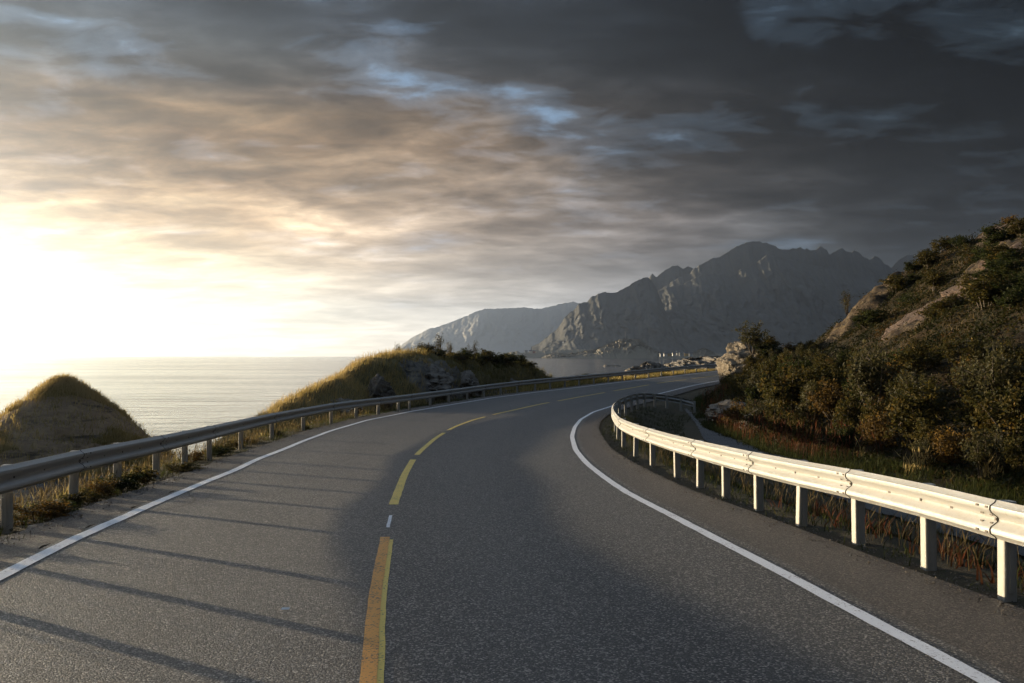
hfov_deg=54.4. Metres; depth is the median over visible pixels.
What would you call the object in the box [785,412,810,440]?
shrub
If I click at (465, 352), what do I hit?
shrub
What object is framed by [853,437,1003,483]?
reed grass
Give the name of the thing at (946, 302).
shrub
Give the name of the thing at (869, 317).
shrub
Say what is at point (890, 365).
shrub
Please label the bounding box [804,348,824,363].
shrub
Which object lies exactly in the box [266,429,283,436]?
cushion plant
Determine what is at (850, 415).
shrub
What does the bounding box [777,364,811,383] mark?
shrub
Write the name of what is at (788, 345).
shrub
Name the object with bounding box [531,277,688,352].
mountain
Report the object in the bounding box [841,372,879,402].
shrub
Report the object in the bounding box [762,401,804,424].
shrub
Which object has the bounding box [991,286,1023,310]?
shrub
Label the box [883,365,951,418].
shrub
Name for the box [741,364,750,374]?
shrub
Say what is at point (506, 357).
shrub
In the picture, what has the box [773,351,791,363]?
shrub
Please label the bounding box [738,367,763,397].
shrub
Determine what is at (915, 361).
shrub
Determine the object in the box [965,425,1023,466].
shrub
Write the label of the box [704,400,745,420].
rock
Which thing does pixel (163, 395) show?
sea
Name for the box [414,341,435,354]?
shrub
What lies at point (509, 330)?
distant mountain
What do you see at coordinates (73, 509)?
cushion plant
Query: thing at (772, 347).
shrub
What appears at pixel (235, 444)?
cushion plant
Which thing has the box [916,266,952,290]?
shrub
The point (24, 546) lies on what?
road shoulder
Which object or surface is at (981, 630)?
road shoulder
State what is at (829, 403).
shrub
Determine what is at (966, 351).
shrub
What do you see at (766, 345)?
shrub
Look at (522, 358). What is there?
shrub
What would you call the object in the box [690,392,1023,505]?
path edge grass
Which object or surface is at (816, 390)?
shrub
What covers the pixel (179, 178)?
sky
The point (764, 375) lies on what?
shrub
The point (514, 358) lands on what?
shrub
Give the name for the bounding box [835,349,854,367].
shrub
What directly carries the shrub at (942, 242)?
on the hillside
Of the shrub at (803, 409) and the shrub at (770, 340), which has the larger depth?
the shrub at (770, 340)
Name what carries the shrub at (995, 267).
on the hillside
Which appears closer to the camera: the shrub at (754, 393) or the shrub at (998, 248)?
the shrub at (754, 393)
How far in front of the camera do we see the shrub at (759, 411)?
36.80 m
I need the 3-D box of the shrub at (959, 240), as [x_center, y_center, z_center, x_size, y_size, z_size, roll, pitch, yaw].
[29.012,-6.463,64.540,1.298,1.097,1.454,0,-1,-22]
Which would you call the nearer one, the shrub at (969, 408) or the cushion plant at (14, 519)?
the cushion plant at (14, 519)
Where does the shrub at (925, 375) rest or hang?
on the hillside
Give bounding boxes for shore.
[509,349,723,357]
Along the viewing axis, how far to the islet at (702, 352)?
2279.46 m
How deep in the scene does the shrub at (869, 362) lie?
35.94 m
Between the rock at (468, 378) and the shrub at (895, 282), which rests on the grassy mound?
the rock at (468, 378)
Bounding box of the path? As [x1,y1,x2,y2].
[685,409,1023,555]
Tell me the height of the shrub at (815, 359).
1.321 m
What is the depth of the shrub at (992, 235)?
56.13 m
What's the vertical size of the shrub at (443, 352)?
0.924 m
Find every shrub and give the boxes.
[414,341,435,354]
[432,349,447,356]
[434,333,443,350]
[445,341,453,356]
[453,353,470,360]
[457,347,476,360]
[464,340,479,359]
[471,353,488,359]
[476,357,485,365]
[480,349,495,361]
[490,351,505,364]
[502,355,511,363]
[503,352,519,365]
[517,354,526,363]
[522,361,537,367]
[721,398,747,423]
[723,392,734,399]
[725,371,748,386]
[731,320,771,353]
[733,374,749,385]
[737,380,750,393]
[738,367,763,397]
[738,396,779,428]
[740,406,751,420]
[741,353,759,367]
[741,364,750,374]
[744,382,764,406]
[747,365,759,377]
[751,341,770,352]
[755,348,773,357]
[755,361,777,382]
[756,354,768,365]
[757,363,815,411]
[759,334,783,346]
[759,372,778,383]
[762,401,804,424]
[764,409,794,437]
[767,348,777,359]
[768,344,778,351]
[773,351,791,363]
[774,347,784,354]
[776,355,816,378]
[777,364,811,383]
[782,342,794,350]
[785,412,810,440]
[790,351,798,361]
[791,427,820,445]
[793,379,823,417]
[795,342,805,352]
[795,360,826,389]
[795,380,823,422]
[796,341,810,349]
[798,350,810,360]
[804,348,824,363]
[804,376,865,423]
[807,342,820,352]
[811,362,848,396]
[812,355,836,370]
[825,360,849,376]
[827,422,856,451]
[832,391,866,431]
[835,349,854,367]
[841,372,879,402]
[842,339,903,408]
[846,308,887,329]
[850,397,891,436]
[854,355,878,385]
[855,308,866,319]
[857,345,883,377]
[861,409,898,450]
[879,273,907,292]
[880,347,905,371]
[882,360,906,381]
[882,380,948,443]
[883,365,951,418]
[884,372,914,409]
[893,343,946,374]
[894,375,947,407]
[895,292,919,308]
[901,296,921,304]
[901,417,938,453]
[903,260,922,271]
[903,338,933,363]
[903,367,934,381]
[906,273,923,282]
[907,434,935,464]
[913,248,943,268]
[913,304,939,321]
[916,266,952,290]
[917,248,931,255]
[918,424,974,466]
[927,293,970,315]
[928,236,955,251]
[938,354,976,397]
[939,333,989,365]
[941,350,997,398]
[946,234,970,247]
[947,386,1002,431]
[954,270,982,296]
[954,424,1020,478]
[955,242,979,256]
[959,270,1011,309]
[962,375,1023,435]
[964,257,1017,286]
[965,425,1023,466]
[968,243,988,264]
[968,339,1023,401]
[976,247,1011,263]
[977,250,1023,277]
[978,222,1015,244]
[980,241,1023,260]
[988,270,1023,295]
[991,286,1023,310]
[995,357,1023,387]
[996,335,1023,364]
[998,258,1023,276]
[999,215,1021,224]
[999,436,1023,473]
[1006,217,1023,237]
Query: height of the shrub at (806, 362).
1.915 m
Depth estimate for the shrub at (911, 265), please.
66.14 m
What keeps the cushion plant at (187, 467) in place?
on the ground at (692, 431)
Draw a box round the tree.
[837,289,854,314]
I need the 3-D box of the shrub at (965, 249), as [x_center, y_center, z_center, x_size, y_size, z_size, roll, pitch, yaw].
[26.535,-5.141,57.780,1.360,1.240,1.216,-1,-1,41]
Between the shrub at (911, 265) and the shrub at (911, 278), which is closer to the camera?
the shrub at (911, 278)
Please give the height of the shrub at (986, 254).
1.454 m
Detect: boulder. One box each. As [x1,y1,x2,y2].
[330,398,362,416]
[367,373,395,407]
[623,365,647,375]
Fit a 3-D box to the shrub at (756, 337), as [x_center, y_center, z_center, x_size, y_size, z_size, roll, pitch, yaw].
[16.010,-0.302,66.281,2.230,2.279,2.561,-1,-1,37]
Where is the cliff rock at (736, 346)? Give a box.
[726,341,784,352]
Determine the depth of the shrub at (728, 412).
39.95 m
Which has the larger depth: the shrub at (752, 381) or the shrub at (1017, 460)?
the shrub at (752, 381)
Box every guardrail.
[0,364,716,533]
[611,393,1023,601]
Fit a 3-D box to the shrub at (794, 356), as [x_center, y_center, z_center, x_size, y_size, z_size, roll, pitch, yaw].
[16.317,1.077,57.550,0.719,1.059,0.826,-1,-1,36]
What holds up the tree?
on the hillside
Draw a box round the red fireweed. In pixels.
[698,379,888,462]
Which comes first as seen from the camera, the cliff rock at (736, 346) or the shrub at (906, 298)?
the shrub at (906, 298)
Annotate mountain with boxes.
[400,302,578,355]
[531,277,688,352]
[649,265,692,291]
[658,241,894,291]
[658,255,877,353]
[891,255,917,271]
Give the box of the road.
[0,371,1023,682]
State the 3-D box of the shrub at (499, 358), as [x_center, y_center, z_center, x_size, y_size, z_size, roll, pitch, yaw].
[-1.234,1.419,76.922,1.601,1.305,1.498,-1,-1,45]
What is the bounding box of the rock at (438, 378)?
[424,363,454,402]
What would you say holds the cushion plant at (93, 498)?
on the ground at (692, 431)
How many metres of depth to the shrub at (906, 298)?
56.53 m
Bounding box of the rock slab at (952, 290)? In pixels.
[940,278,982,297]
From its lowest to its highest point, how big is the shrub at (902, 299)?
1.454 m
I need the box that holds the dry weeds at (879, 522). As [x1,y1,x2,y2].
[627,434,1022,569]
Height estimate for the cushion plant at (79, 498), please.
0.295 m
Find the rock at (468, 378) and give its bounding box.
[459,370,482,398]
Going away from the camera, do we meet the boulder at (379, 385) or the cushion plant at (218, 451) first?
the cushion plant at (218, 451)
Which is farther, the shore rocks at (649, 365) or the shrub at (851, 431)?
the shore rocks at (649, 365)
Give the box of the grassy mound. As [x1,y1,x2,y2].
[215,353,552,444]
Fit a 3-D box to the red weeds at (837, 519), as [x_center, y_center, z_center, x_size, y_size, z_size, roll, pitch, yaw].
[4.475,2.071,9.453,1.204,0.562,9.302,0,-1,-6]
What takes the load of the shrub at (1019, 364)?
on the hillside
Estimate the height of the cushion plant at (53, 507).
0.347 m
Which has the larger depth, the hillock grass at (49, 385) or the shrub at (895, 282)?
the shrub at (895, 282)
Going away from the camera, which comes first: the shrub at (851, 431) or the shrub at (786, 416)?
the shrub at (851, 431)
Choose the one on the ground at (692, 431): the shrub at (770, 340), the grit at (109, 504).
the grit at (109, 504)
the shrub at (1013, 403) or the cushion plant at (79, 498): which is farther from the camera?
the shrub at (1013, 403)
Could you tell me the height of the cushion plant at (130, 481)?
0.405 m
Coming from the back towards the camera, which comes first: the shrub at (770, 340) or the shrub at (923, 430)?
the shrub at (770, 340)
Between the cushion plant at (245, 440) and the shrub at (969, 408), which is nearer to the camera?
the shrub at (969, 408)
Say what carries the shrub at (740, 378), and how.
on the hillside
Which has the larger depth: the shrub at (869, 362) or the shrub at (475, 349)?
the shrub at (475, 349)
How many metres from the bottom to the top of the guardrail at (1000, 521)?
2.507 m
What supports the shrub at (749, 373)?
on the hillside
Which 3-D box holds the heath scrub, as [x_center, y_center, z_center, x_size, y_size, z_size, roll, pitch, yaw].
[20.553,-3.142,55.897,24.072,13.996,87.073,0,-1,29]
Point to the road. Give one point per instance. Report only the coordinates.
(524, 537)
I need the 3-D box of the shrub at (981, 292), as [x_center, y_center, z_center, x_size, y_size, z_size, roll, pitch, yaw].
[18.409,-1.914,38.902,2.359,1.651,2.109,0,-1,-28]
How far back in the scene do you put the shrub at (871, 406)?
28.32 m
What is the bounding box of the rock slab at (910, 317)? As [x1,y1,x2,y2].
[881,298,959,339]
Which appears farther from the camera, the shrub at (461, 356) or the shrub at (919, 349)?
the shrub at (461, 356)
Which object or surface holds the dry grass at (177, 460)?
on the ground at (692, 431)
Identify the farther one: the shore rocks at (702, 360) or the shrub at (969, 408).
the shore rocks at (702, 360)
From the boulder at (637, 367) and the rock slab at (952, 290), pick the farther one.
the boulder at (637, 367)
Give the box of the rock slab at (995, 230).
[977,222,1016,239]
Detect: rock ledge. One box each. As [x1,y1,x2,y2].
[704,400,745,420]
[739,408,769,430]
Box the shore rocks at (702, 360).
[663,356,721,370]
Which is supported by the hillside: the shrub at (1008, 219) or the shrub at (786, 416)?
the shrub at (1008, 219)
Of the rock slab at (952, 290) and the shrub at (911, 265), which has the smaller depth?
the rock slab at (952, 290)
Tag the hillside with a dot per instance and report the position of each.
(874, 300)
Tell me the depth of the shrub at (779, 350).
65.00 m
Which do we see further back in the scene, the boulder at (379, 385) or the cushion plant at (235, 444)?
the boulder at (379, 385)
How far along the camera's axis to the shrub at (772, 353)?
64.41 m
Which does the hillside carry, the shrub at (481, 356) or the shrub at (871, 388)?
the shrub at (871, 388)
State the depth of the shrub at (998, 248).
46.01 m
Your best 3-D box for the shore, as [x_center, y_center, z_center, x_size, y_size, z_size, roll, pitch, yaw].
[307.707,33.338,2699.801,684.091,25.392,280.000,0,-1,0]
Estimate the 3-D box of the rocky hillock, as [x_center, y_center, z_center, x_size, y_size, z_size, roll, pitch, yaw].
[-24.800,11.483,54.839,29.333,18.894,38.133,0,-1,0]
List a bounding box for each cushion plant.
[0,514,21,530]
[13,498,82,525]
[15,500,84,516]
[58,492,91,506]
[68,486,109,502]
[82,478,121,497]
[93,471,144,491]
[130,465,159,484]
[164,461,205,472]
[179,450,205,462]
[199,445,235,456]
[219,440,245,447]
[232,437,265,443]
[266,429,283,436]
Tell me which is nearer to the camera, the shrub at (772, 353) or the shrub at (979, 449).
the shrub at (979, 449)
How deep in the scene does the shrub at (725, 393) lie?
50.81 m
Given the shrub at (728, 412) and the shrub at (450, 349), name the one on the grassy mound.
the shrub at (450, 349)
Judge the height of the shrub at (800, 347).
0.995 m
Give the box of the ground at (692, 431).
[1,373,1023,608]
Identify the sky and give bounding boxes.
[0,0,1023,356]
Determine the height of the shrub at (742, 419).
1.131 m
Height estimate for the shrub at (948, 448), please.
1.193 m
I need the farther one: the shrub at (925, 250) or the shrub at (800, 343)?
the shrub at (925, 250)
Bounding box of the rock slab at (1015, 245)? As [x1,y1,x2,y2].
[978,240,1023,269]
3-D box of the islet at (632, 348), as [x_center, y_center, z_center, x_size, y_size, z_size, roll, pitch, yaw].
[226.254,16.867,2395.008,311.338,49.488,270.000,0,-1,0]
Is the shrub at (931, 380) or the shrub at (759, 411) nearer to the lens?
the shrub at (931, 380)
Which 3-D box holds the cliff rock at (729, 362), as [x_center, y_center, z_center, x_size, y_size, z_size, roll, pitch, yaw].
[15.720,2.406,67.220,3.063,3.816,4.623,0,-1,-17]
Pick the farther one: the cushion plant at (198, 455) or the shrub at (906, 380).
the shrub at (906, 380)
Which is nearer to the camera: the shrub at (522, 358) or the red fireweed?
the red fireweed
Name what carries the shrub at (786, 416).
on the ground at (692, 431)
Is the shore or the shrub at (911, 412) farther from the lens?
the shore
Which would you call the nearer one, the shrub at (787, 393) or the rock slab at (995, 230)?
the shrub at (787, 393)
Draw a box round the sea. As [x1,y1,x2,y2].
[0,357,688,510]
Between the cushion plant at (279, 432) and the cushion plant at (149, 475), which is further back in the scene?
the cushion plant at (279, 432)
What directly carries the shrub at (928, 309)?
on the hillside
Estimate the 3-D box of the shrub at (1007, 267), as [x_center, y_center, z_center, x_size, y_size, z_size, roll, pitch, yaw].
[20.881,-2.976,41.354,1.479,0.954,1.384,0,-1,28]
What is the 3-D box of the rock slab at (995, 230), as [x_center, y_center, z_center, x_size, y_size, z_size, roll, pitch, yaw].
[30.400,-6.640,60.027,3.006,1.077,4.835,-27,12,-26]
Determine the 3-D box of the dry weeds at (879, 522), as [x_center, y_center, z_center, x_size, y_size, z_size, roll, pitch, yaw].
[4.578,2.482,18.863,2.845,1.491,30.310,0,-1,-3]
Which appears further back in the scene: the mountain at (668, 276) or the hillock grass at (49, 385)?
the mountain at (668, 276)
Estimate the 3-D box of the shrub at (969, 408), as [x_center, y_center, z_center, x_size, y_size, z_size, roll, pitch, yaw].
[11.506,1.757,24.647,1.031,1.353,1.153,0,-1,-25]
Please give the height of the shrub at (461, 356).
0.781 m
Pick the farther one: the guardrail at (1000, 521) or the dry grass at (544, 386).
the dry grass at (544, 386)
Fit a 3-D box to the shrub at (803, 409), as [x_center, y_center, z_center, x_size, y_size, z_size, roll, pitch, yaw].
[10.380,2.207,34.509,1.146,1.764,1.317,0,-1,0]
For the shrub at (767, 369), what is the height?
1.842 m
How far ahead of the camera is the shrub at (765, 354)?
65.05 m
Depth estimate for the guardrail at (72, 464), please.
18.60 m
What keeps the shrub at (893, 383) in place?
on the hillside
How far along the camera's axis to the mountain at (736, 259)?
3776.64 m
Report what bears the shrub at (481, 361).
on the grassy mound
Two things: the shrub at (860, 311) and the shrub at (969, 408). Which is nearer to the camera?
the shrub at (969, 408)
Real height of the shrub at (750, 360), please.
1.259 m
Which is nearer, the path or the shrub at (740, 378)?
the path
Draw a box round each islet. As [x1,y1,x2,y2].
[541,338,677,358]
[687,348,717,357]
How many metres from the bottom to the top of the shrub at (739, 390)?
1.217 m
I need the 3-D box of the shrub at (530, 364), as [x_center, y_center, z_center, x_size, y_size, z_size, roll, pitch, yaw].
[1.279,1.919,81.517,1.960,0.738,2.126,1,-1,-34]
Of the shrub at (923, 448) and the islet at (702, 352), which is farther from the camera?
the islet at (702, 352)
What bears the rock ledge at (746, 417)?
on the ground at (692, 431)
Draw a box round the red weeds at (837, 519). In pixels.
[768,495,1023,590]
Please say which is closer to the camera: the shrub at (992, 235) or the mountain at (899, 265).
the shrub at (992, 235)
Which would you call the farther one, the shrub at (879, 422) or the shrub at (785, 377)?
the shrub at (785, 377)
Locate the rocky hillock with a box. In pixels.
[0,380,168,476]
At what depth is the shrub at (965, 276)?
45.63 m
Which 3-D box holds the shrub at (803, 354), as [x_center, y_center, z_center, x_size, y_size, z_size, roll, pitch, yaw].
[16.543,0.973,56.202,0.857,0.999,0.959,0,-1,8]
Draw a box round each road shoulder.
[0,370,716,567]
[579,381,1023,680]
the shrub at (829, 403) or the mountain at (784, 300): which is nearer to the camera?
the shrub at (829, 403)
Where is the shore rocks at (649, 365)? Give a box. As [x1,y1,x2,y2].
[640,361,671,372]
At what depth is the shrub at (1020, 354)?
27.82 m
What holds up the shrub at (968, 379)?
on the hillside
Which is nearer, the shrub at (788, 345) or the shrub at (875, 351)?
the shrub at (875, 351)
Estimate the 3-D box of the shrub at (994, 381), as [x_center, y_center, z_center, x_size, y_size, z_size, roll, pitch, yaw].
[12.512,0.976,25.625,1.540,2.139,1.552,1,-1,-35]
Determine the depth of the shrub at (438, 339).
69.47 m
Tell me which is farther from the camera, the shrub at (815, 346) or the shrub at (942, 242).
the shrub at (942, 242)
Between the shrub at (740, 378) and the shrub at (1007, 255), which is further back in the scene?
the shrub at (740, 378)
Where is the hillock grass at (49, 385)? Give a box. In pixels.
[0,372,172,478]
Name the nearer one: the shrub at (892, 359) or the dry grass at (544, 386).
the shrub at (892, 359)
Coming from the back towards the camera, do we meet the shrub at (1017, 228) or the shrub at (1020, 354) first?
the shrub at (1017, 228)
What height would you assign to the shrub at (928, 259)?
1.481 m
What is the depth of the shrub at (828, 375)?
37.35 m
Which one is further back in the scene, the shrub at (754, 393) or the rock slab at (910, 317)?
the rock slab at (910, 317)
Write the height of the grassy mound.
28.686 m
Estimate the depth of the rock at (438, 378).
62.05 m
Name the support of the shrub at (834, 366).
on the hillside
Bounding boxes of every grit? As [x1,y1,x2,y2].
[0,413,386,546]
[591,415,1023,619]
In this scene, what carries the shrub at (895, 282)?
on the hillside
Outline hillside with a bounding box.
[719,225,1023,502]
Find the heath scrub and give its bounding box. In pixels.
[704,220,1023,499]
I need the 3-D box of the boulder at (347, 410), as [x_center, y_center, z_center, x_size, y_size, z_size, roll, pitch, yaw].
[-8.781,3.578,51.263,2.328,1.356,1.745,-1,-1,38]
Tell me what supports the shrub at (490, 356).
on the grassy mound
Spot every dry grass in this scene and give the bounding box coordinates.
[0,393,497,512]
[485,368,714,395]
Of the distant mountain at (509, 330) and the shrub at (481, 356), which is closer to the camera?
the shrub at (481, 356)
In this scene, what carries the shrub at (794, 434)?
on the hillside
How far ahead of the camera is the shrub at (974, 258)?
54.03 m
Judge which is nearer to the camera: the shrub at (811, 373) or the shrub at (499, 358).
the shrub at (811, 373)
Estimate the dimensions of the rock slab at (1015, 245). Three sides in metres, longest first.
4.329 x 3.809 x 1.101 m
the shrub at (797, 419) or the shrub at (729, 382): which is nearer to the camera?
the shrub at (797, 419)
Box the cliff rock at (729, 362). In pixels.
[716,350,761,384]
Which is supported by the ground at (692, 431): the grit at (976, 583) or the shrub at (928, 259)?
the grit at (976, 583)
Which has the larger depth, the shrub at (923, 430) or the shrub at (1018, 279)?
the shrub at (1018, 279)
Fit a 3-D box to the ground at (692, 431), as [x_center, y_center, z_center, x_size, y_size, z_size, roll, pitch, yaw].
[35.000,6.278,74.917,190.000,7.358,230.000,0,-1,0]
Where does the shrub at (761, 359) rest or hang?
on the hillside
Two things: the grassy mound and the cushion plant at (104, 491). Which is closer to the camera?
the cushion plant at (104, 491)
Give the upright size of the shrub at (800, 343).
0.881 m
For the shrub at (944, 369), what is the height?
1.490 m

